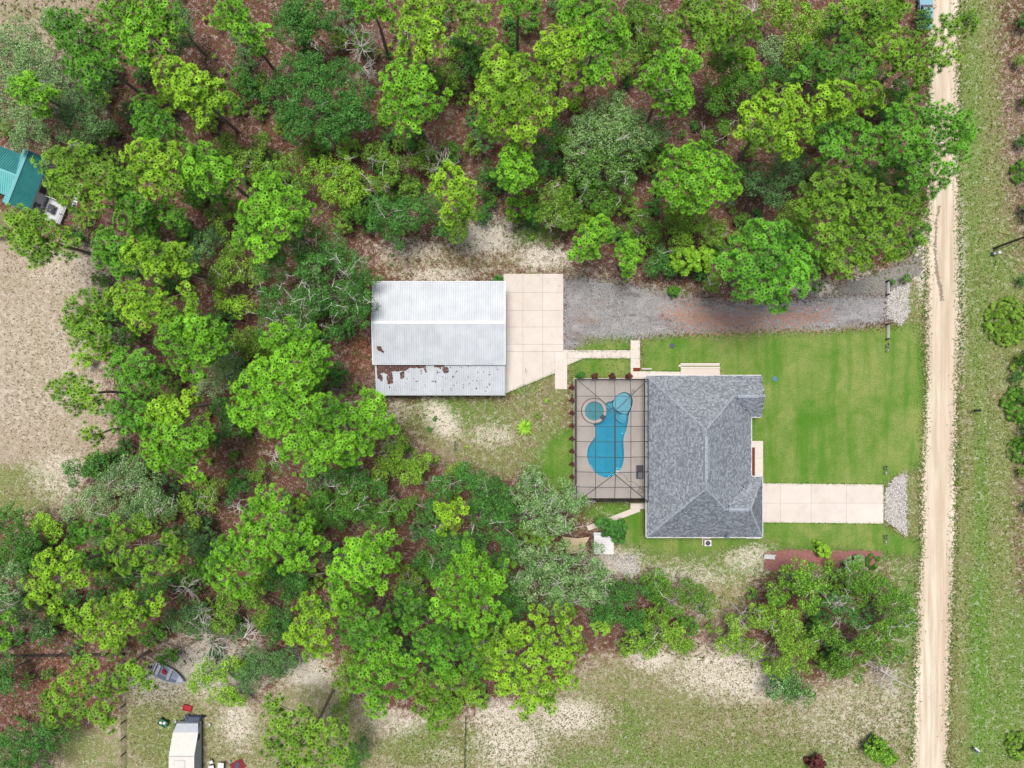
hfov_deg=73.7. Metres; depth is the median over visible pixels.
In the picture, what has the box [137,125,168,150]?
understorey bush
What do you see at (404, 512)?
oak tree
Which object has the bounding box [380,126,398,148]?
understorey bush
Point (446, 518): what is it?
pine tree
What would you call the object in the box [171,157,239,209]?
pine tree
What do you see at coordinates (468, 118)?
understorey bush
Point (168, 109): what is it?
understorey bush
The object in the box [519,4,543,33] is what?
understorey bush
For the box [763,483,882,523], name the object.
concrete driveway
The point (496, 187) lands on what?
understorey bush
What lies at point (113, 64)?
understorey bush
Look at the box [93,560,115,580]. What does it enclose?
understorey bush
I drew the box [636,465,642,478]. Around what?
grill cart
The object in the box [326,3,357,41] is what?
understorey bush
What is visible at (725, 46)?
understorey bush
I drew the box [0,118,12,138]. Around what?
understorey bush
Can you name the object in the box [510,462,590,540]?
oak tree
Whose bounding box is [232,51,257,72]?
understorey bush
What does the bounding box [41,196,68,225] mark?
white deck
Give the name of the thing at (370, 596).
understorey bush
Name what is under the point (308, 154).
understorey bush
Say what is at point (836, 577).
sapling
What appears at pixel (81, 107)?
oak tree
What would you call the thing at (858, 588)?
oak tree
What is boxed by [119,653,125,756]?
wire fence
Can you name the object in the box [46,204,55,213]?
patio table
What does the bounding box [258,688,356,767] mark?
pine tree
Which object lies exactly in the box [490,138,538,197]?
pine tree
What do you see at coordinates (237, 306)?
shrub
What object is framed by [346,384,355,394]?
sapling
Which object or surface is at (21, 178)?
teal roof house
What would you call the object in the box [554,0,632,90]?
pine tree
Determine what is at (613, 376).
shrub
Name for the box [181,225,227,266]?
oak tree
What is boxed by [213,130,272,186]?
oak tree
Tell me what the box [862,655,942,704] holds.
dead limb
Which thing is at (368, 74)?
dead tree
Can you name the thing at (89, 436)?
pine tree
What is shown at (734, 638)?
oak tree
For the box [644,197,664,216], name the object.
understorey bush
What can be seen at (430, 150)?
shrub
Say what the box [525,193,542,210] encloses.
understorey bush
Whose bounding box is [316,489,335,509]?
understorey bush
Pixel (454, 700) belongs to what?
understorey bush
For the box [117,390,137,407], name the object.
understorey bush
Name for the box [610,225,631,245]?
understorey bush
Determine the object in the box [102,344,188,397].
pine tree
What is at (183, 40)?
oak tree
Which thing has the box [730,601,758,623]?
dead tree
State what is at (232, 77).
understorey bush
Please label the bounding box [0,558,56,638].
oak tree
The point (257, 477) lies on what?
shrub
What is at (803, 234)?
understorey bush
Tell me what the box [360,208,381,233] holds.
understorey bush
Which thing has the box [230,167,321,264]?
pine tree
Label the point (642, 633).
understorey bush
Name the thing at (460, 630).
understorey bush
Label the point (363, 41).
understorey bush
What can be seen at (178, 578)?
understorey bush
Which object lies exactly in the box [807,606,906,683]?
oak tree
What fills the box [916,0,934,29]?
parked car
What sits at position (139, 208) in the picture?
pine tree
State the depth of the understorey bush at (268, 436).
94.13 m
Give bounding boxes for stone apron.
[603,550,642,582]
[883,469,909,536]
[885,282,911,324]
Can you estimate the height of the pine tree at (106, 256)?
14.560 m
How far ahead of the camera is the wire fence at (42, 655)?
95.36 m
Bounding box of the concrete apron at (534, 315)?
[504,274,566,392]
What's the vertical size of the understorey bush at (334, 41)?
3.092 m
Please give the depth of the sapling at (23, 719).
94.87 m
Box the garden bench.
[763,554,775,558]
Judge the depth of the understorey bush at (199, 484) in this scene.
94.08 m
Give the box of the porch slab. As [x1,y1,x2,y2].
[752,441,762,475]
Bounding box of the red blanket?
[229,758,245,767]
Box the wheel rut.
[933,206,944,300]
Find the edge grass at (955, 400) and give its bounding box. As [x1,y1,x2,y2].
[505,0,968,767]
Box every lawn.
[540,424,573,492]
[567,328,636,383]
[609,317,929,564]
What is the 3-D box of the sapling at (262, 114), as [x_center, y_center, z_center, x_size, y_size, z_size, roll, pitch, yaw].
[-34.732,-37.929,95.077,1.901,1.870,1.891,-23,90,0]
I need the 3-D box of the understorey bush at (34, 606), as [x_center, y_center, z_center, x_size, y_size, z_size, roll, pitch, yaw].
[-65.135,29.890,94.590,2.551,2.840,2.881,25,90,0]
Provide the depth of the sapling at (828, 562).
94.70 m
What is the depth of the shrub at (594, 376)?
95.04 m
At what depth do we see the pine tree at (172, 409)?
80.68 m
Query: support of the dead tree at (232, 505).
on the ground at (92, 744)
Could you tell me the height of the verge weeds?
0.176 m
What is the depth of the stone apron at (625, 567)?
95.99 m
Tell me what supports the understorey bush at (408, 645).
on the ground at (92, 744)
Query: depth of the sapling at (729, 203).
94.50 m
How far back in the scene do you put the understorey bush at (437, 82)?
92.81 m
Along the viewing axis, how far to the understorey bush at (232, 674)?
93.81 m
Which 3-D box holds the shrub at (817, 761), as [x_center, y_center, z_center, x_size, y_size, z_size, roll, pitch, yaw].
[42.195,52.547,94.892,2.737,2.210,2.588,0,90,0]
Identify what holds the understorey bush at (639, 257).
on the ground at (92, 744)
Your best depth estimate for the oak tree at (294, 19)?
87.80 m
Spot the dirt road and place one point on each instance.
(931, 747)
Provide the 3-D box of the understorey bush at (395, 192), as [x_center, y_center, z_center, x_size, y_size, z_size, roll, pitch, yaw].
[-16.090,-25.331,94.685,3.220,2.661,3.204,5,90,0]
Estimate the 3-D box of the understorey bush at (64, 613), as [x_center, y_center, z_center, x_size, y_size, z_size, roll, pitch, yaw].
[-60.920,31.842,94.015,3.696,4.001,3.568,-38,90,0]
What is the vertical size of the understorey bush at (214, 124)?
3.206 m
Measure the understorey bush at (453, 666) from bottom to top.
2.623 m
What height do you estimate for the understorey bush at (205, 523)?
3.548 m
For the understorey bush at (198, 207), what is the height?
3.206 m
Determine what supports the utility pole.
on the ground at (92, 744)
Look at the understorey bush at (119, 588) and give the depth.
94.26 m
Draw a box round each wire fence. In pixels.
[0,653,119,657]
[106,2,123,474]
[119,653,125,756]
[464,716,465,767]
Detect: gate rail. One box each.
[885,280,890,295]
[885,323,890,339]
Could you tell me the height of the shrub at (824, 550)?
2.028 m
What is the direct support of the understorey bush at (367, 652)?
on the ground at (92, 744)
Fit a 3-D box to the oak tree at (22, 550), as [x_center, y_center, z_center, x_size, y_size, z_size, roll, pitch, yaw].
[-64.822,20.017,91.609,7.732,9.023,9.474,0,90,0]
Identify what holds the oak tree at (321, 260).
on the ground at (92, 744)
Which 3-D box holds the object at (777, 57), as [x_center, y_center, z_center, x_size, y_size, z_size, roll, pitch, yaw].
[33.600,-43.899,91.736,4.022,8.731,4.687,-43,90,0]
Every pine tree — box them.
[0,202,100,269]
[0,601,61,651]
[4,69,91,128]
[20,544,119,614]
[30,138,136,218]
[35,649,158,736]
[44,6,144,96]
[44,370,137,418]
[59,287,149,361]
[61,512,136,550]
[64,586,169,649]
[78,420,130,448]
[90,224,152,280]
[92,0,193,76]
[97,393,182,436]
[99,511,197,583]
[102,180,178,232]
[102,277,202,335]
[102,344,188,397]
[118,137,208,201]
[118,235,210,285]
[126,196,198,243]
[128,88,197,155]
[133,411,225,483]
[144,385,225,428]
[147,55,239,134]
[152,306,233,383]
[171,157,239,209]
[175,139,251,200]
[201,483,330,601]
[208,0,276,71]
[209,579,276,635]
[226,386,401,477]
[228,315,333,409]
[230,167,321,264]
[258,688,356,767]
[282,591,340,663]
[323,569,366,620]
[325,525,403,596]
[334,592,400,653]
[344,0,398,55]
[347,630,421,720]
[376,54,452,137]
[392,0,445,77]
[393,581,488,691]
[405,651,482,737]
[410,613,483,682]
[427,159,482,230]
[429,549,515,640]
[433,0,501,66]
[433,497,469,536]
[450,530,475,566]
[469,43,567,151]
[472,614,515,674]
[484,601,586,721]
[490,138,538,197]
[497,0,540,51]
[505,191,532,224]
[533,24,593,107]
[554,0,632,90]
[567,214,618,262]
[612,232,645,281]
[632,39,702,125]
[649,139,744,215]
[662,0,767,71]
[710,217,820,314]
[732,81,818,161]
[790,32,881,99]
[793,165,928,280]
[794,74,886,142]
[802,107,896,177]
[821,0,913,60]
[860,188,928,262]
[863,8,979,97]
[874,94,981,199]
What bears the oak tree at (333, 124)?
on the ground at (92, 744)
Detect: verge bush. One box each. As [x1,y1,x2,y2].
[1009,371,1023,383]
[1012,53,1023,65]
[1014,133,1023,147]
[1016,10,1023,27]
[1016,274,1023,286]
[1017,467,1023,476]
[1018,355,1023,365]
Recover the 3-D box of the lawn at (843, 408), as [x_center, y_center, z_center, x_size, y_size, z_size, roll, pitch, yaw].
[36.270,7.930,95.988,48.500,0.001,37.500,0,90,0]
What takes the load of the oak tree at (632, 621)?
on the ground at (92, 744)
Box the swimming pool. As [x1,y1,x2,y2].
[586,391,633,478]
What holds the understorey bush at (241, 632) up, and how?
on the ground at (92, 744)
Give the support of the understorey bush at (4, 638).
on the ground at (92, 744)
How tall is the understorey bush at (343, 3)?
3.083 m
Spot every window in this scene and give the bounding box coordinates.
[32,202,40,210]
[39,186,46,194]
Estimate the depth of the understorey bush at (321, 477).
93.25 m
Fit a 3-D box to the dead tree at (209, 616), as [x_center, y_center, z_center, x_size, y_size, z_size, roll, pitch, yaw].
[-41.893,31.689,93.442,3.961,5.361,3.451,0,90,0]
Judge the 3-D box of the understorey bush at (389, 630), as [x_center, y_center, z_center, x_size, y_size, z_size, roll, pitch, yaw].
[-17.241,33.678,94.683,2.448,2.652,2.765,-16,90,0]
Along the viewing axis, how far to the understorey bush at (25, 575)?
94.09 m
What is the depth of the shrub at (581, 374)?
94.83 m
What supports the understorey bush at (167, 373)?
on the ground at (92, 744)
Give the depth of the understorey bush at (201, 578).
93.37 m
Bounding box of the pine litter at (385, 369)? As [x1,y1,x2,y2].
[376,364,497,391]
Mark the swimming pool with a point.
(605, 442)
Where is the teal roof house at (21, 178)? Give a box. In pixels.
[0,146,58,213]
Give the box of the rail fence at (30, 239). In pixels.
[0,237,99,256]
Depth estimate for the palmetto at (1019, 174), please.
95.33 m
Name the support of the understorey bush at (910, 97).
on the ground at (92, 744)
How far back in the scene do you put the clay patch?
95.99 m
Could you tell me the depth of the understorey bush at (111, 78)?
93.84 m
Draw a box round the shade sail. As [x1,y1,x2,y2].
[561,534,589,554]
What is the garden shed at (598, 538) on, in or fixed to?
on the lawn at (843, 408)
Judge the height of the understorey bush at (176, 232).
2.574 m
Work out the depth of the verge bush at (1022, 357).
94.08 m
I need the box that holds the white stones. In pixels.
[884,283,910,535]
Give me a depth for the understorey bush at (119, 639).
93.06 m
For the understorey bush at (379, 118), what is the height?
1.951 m
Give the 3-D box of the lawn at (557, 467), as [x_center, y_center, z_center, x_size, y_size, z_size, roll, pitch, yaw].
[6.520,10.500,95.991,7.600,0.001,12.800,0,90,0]
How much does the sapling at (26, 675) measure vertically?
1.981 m
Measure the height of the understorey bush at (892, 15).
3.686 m
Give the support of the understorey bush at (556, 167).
on the ground at (92, 744)
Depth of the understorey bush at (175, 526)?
93.96 m
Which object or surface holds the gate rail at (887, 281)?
on the gravel verge
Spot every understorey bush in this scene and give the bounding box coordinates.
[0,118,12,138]
[0,630,11,652]
[3,587,30,608]
[8,562,30,580]
[9,628,28,645]
[28,534,53,561]
[29,591,47,610]
[30,616,59,646]
[44,609,65,624]
[51,603,80,629]
[59,588,83,609]
[64,224,86,247]
[67,550,86,565]
[69,347,93,369]
[72,208,95,229]
[77,547,106,568]
[81,138,102,162]
[81,448,109,479]
[86,588,105,605]
[87,529,107,547]
[90,143,121,173]
[91,271,110,287]
[91,312,113,328]
[93,56,120,76]
[93,64,120,91]
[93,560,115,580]
[94,90,111,105]
[99,121,121,139]
[100,303,122,325]
[101,634,127,661]
[105,447,122,465]
[106,326,127,350]
[107,581,127,598]
[109,165,130,187]
[113,100,139,123]
[113,559,145,585]
[116,438,132,455]
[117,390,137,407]
[118,324,140,344]
[121,262,141,278]
[125,453,151,481]
[126,597,151,620]
[127,496,145,515]
[130,64,151,84]
[136,388,156,410]
[136,622,166,648]
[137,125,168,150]
[141,58,153,72]
[141,227,160,246]
[145,518,160,534]
[148,471,179,507]
[149,358,174,384]
[149,539,172,562]
[150,93,176,113]
[153,273,178,296]
[154,646,179,668]
[157,391,171,407]
[160,506,175,523]
[163,524,182,544]
[165,570,185,589]
[166,379,182,395]
[173,222,201,245]
[173,259,196,281]
[179,566,211,594]
[181,515,216,544]
[182,550,209,576]
[185,184,210,209]
[185,488,202,507]
[189,472,207,487]
[193,108,218,132]
[194,597,214,618]
[202,97,224,119]
[203,643,224,662]
[204,306,235,333]
[206,339,229,358]
[209,145,234,170]
[216,355,248,381]
[221,614,250,642]
[227,27,264,57]
[228,67,249,91]
[228,98,243,115]
[228,657,250,680]
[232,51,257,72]
[234,67,267,101]
[234,417,253,438]
[248,142,269,165]
[253,577,267,591]
[258,342,273,359]
[259,553,281,578]
[260,424,278,442]
[265,237,281,252]
[266,160,293,187]
[272,121,285,135]
[272,619,290,640]
[278,390,297,409]
[279,539,311,564]
[281,303,298,323]
[283,503,304,522]
[289,494,310,514]
[293,37,314,55]
[295,309,318,330]
[296,516,325,543]
[298,568,323,593]
[299,135,331,163]
[300,364,324,393]
[300,466,335,494]
[300,597,326,621]
[306,326,327,350]
[308,296,334,319]
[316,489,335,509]
[320,360,349,387]
[320,541,343,565]
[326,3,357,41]
[327,27,347,52]
[329,210,353,233]
[332,452,354,477]
[333,316,356,341]
[336,136,362,159]
[338,0,356,13]
[345,273,366,291]
[352,31,375,57]
[353,174,386,206]
[354,585,374,603]
[355,638,377,659]
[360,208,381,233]
[369,154,387,173]
[376,110,391,126]
[379,622,395,636]
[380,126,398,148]
[384,167,403,186]
[385,188,404,209]
[391,135,406,152]
[392,612,408,629]
[397,638,420,660]
[399,125,426,151]
[406,175,424,194]
[408,516,432,541]
[411,565,436,590]
[413,595,433,621]
[415,497,443,526]
[416,549,431,566]
[418,60,446,91]
[424,660,443,679]
[428,3,450,29]
[433,139,461,169]
[439,32,464,60]
[440,693,464,715]
[443,620,464,642]
[444,489,461,503]
[448,76,467,94]
[449,663,465,683]
[456,627,481,650]
[465,108,486,133]
[469,128,497,152]
[470,689,491,712]
[473,204,493,224]
[480,189,496,208]
[485,168,504,192]
[493,683,510,697]
[498,7,514,21]
[498,31,520,55]
[500,14,520,32]
[504,507,529,529]
[509,669,525,684]
[515,523,540,546]
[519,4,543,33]
[522,207,542,226]
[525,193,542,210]
[533,42,553,64]
[538,531,553,549]
[546,0,565,14]
[546,64,562,84]
[547,155,565,177]
[552,134,573,154]
[556,7,582,31]
[564,172,595,199]
[566,94,583,112]
[574,208,593,228]
[578,43,602,72]
[588,603,608,626]
[590,616,610,636]
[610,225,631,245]
[616,193,638,217]
[616,636,636,657]
[623,9,643,33]
[628,620,661,648]
[631,248,647,263]
[636,145,662,174]
[638,34,657,59]
[640,605,662,625]
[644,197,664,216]
[646,141,668,159]
[657,26,675,43]
[674,614,699,636]
[686,14,709,33]
[693,263,712,282]
[707,238,728,255]
[713,34,735,54]
[725,227,744,245]
[733,212,754,234]
[739,140,758,157]
[760,656,775,672]
[778,68,795,91]
[795,220,814,239]
[799,622,821,644]
[804,608,832,632]
[807,158,828,180]
[812,126,829,149]
[813,652,832,671]
[814,246,837,269]
[821,641,848,666]
[827,9,851,32]
[832,577,854,600]
[838,189,855,203]
[842,15,857,33]
[862,21,880,44]
[862,100,881,118]
[862,600,881,622]
[866,1,893,26]
[879,103,904,126]
[885,135,900,152]
[890,6,906,19]
[895,88,914,109]
[904,157,926,175]
[911,222,931,245]
[915,7,933,29]
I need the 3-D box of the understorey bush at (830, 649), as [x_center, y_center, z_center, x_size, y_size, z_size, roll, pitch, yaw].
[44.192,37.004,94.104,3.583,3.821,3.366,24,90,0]
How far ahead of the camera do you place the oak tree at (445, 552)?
89.04 m
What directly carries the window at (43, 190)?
in the teal roof house at (21, 178)
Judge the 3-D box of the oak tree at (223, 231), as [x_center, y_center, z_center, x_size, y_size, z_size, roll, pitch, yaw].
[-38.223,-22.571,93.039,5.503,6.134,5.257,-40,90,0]
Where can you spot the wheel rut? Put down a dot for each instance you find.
(936, 264)
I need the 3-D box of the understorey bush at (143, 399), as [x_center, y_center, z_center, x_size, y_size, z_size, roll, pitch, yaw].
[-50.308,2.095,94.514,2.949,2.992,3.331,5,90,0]
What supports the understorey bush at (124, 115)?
on the ground at (92, 744)
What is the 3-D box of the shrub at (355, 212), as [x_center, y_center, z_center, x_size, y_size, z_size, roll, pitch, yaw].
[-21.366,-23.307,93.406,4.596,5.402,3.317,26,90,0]
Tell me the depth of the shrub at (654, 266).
92.23 m
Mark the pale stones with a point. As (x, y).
(624, 564)
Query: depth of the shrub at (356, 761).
91.43 m
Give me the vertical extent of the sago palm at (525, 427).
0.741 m
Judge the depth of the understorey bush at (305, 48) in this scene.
93.80 m
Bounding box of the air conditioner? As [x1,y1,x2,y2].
[702,538,710,545]
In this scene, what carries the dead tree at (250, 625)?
on the ground at (92, 744)
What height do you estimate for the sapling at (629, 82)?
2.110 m
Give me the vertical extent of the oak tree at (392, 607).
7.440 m
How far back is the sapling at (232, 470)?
95.06 m
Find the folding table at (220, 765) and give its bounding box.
[218,760,224,767]
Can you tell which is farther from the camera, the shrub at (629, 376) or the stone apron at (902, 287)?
the stone apron at (902, 287)
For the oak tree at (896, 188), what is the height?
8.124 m
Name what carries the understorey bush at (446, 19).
on the ground at (92, 744)
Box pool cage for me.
[574,378,648,501]
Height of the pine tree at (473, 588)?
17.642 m
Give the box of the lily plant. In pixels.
[865,553,880,569]
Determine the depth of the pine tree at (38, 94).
83.18 m
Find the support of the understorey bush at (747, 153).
on the ground at (92, 744)
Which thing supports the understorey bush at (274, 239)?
on the ground at (92, 744)
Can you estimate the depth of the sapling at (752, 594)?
94.96 m
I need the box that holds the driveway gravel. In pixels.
[564,281,884,347]
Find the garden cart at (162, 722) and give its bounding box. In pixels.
[157,717,168,727]
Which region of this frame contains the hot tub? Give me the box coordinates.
[581,398,606,423]
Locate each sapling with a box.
[19,717,27,726]
[22,672,34,683]
[41,666,52,679]
[64,642,79,654]
[191,261,201,272]
[201,412,209,419]
[204,458,212,464]
[225,465,236,475]
[228,449,239,460]
[239,470,249,479]
[242,173,248,186]
[250,105,264,119]
[255,104,268,116]
[260,148,276,163]
[267,150,278,160]
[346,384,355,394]
[355,382,365,391]
[374,49,381,57]
[383,49,392,58]
[388,17,405,33]
[391,562,401,574]
[400,564,410,574]
[455,92,466,105]
[464,134,482,156]
[469,98,478,107]
[622,74,633,86]
[622,79,632,88]
[650,173,659,180]
[678,130,685,138]
[689,120,699,131]
[697,129,717,147]
[703,620,715,633]
[722,197,736,207]
[729,206,737,214]
[746,586,757,599]
[749,589,758,598]
[751,206,761,216]
[811,280,824,292]
[823,558,836,569]
[829,573,842,582]
[900,273,911,281]
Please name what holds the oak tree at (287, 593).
on the ground at (92, 744)
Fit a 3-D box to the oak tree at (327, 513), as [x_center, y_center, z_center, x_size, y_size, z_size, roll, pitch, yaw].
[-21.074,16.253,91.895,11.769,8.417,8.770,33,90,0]
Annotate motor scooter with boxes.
[185,715,205,720]
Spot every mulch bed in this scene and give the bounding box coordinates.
[752,447,754,475]
[763,548,881,573]
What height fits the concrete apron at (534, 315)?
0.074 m
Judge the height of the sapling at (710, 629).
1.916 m
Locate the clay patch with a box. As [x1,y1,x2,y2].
[654,294,838,342]
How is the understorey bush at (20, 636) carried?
on the ground at (92, 744)
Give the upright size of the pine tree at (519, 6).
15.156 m
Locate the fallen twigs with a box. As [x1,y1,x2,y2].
[0,0,920,751]
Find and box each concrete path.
[563,340,719,377]
[586,503,644,529]
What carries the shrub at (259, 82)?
on the ground at (92, 744)
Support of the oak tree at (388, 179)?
on the ground at (92, 744)
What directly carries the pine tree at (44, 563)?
on the ground at (92, 744)
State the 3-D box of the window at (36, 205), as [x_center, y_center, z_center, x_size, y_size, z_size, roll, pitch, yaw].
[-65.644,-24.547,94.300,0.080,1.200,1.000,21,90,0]
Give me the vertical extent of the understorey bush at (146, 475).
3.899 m
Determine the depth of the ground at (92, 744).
96.06 m
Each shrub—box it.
[60,451,108,488]
[186,650,249,708]
[212,289,255,319]
[224,476,293,505]
[246,456,275,483]
[256,70,275,101]
[329,642,361,716]
[340,195,371,224]
[340,731,371,767]
[404,139,437,179]
[436,59,461,89]
[444,462,468,480]
[448,216,468,244]
[492,274,503,280]
[576,371,584,378]
[591,373,597,379]
[594,517,627,544]
[608,372,615,379]
[625,373,632,379]
[643,240,677,280]
[667,244,714,275]
[668,286,680,297]
[698,218,728,292]
[764,668,816,713]
[803,753,826,767]
[812,539,831,558]
[840,554,865,571]
[863,733,898,767]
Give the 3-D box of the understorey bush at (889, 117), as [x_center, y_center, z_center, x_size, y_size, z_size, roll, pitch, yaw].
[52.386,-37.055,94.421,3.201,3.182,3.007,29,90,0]
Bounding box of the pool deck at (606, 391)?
[577,379,643,497]
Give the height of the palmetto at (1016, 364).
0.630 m
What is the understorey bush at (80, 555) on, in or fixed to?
on the ground at (92, 744)
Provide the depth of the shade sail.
94.00 m
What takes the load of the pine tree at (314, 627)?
on the ground at (92, 744)
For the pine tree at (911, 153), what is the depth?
80.43 m
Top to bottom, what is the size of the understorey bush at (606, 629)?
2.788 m
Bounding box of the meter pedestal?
[991,251,1000,255]
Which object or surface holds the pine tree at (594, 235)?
on the ground at (92, 744)
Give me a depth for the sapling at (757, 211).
95.17 m
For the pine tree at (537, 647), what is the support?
on the ground at (92, 744)
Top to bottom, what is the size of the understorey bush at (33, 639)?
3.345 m
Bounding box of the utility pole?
[993,236,1023,250]
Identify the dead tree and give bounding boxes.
[167,574,199,604]
[182,609,242,689]
[192,598,216,632]
[222,498,247,516]
[242,615,263,659]
[262,447,279,464]
[335,23,378,68]
[356,55,376,84]
[426,138,459,173]
[685,597,719,624]
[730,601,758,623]
[733,1,760,30]
[810,579,854,610]
[863,646,901,692]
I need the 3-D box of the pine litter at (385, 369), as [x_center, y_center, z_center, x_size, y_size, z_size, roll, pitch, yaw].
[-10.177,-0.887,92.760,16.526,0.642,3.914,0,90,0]
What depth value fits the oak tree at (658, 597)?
91.00 m
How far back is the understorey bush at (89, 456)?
92.94 m
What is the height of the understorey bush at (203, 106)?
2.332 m
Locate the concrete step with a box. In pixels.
[678,363,719,366]
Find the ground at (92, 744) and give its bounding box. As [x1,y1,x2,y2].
[0,0,1023,767]
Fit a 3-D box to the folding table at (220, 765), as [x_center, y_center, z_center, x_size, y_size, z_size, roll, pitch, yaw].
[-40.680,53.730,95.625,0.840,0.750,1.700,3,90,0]
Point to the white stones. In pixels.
(891, 504)
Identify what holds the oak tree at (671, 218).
on the ground at (92, 744)
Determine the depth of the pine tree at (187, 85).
82.30 m
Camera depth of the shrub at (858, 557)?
94.80 m
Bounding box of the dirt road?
[909,0,963,767]
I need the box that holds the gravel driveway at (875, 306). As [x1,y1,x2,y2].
[563,270,888,349]
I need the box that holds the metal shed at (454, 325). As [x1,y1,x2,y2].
[371,281,505,394]
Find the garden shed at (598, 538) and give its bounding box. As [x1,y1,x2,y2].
[593,532,613,553]
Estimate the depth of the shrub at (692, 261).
91.46 m
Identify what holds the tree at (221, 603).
on the ground at (92, 744)
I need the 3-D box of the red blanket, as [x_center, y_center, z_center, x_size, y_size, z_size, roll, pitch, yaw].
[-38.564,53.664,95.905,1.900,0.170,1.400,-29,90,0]
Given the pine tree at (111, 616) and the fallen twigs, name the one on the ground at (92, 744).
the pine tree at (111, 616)
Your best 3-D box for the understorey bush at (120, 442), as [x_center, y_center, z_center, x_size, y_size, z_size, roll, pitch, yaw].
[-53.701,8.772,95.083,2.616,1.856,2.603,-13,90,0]
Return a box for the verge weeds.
[374,0,1023,767]
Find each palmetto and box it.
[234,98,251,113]
[982,295,1023,345]
[1000,384,1023,424]
[1004,730,1023,761]
[1008,437,1023,464]
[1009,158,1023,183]
[1010,355,1023,377]
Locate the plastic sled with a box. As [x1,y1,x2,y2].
[182,704,191,711]
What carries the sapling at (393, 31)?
on the ground at (92, 744)
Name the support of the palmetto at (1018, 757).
on the ground at (92, 744)
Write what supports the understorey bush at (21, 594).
on the ground at (92, 744)
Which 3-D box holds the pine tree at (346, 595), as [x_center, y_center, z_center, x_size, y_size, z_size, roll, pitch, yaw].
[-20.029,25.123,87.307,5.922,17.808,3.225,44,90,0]
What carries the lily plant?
on the mulch bed at (781, 559)
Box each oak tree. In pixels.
[0,6,75,107]
[0,97,59,153]
[0,500,52,572]
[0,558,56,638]
[0,651,32,699]
[0,720,80,767]
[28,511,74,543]
[50,68,118,150]
[58,479,116,522]
[81,452,178,528]
[85,550,170,600]
[160,593,221,643]
[164,1,205,58]
[176,476,229,533]
[179,519,226,562]
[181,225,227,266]
[189,348,243,398]
[201,238,264,290]
[203,195,243,239]
[206,395,244,450]
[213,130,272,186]
[227,325,264,360]
[235,639,298,693]
[239,219,383,341]
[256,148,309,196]
[258,565,309,644]
[260,42,377,155]
[261,548,427,614]
[269,0,333,52]
[271,460,389,499]
[300,149,374,208]
[304,473,401,532]
[358,475,423,526]
[361,140,420,199]
[366,190,454,251]
[370,432,439,487]
[390,564,428,606]
[419,507,519,578]
[422,461,521,530]
[445,27,496,80]
[473,117,572,196]
[482,572,529,639]
[508,536,614,617]
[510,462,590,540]
[529,174,583,232]
[559,88,674,164]
[563,140,647,205]
[569,178,622,220]
[596,574,652,630]
[615,48,651,79]
[621,0,671,55]
[624,207,662,248]
[624,609,693,667]
[639,563,719,620]
[659,207,715,253]
[700,116,738,145]
[702,44,776,117]
[713,612,766,665]
[730,46,763,89]
[730,149,817,210]
[744,603,819,678]
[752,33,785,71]
[756,0,829,67]
[763,25,910,103]
[765,555,832,615]
[773,196,815,238]
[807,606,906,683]
[819,589,874,630]
[831,559,926,636]
[848,88,916,203]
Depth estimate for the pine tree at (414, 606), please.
84.79 m
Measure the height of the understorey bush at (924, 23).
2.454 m
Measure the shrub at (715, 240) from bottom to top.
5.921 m
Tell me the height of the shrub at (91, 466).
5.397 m
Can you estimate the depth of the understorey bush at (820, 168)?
93.70 m
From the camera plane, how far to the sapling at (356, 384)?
94.78 m
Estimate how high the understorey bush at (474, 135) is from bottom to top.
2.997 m
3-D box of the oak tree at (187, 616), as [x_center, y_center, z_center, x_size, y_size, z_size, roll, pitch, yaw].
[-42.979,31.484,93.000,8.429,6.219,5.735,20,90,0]
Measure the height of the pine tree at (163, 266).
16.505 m
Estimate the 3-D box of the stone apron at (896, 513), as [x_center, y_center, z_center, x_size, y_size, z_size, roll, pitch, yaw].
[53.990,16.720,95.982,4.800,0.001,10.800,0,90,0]
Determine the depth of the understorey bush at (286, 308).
93.71 m
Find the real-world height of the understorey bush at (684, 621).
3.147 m
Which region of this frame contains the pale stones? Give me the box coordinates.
[608,555,637,574]
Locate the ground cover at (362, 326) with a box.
[0,0,923,746]
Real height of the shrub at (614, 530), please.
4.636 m
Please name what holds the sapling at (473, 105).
on the ground at (92, 744)
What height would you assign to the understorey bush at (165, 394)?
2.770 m
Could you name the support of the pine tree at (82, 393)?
on the ground at (92, 744)
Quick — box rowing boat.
[147,662,184,683]
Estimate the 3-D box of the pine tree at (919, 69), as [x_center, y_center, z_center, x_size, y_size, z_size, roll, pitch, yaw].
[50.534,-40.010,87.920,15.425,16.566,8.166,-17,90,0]
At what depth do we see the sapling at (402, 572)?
94.60 m
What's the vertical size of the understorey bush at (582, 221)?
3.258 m
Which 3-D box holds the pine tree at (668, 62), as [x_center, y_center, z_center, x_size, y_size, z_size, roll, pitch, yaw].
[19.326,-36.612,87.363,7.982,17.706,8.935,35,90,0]
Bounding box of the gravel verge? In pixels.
[833,250,925,297]
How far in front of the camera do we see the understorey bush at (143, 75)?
94.24 m
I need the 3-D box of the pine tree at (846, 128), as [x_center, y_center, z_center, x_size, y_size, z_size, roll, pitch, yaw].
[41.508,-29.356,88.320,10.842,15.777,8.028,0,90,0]
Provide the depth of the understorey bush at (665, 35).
94.15 m
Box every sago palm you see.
[404,444,412,452]
[517,418,533,436]
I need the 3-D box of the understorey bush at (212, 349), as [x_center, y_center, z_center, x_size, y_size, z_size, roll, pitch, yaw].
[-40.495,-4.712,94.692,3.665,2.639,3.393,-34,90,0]
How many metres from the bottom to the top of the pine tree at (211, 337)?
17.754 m

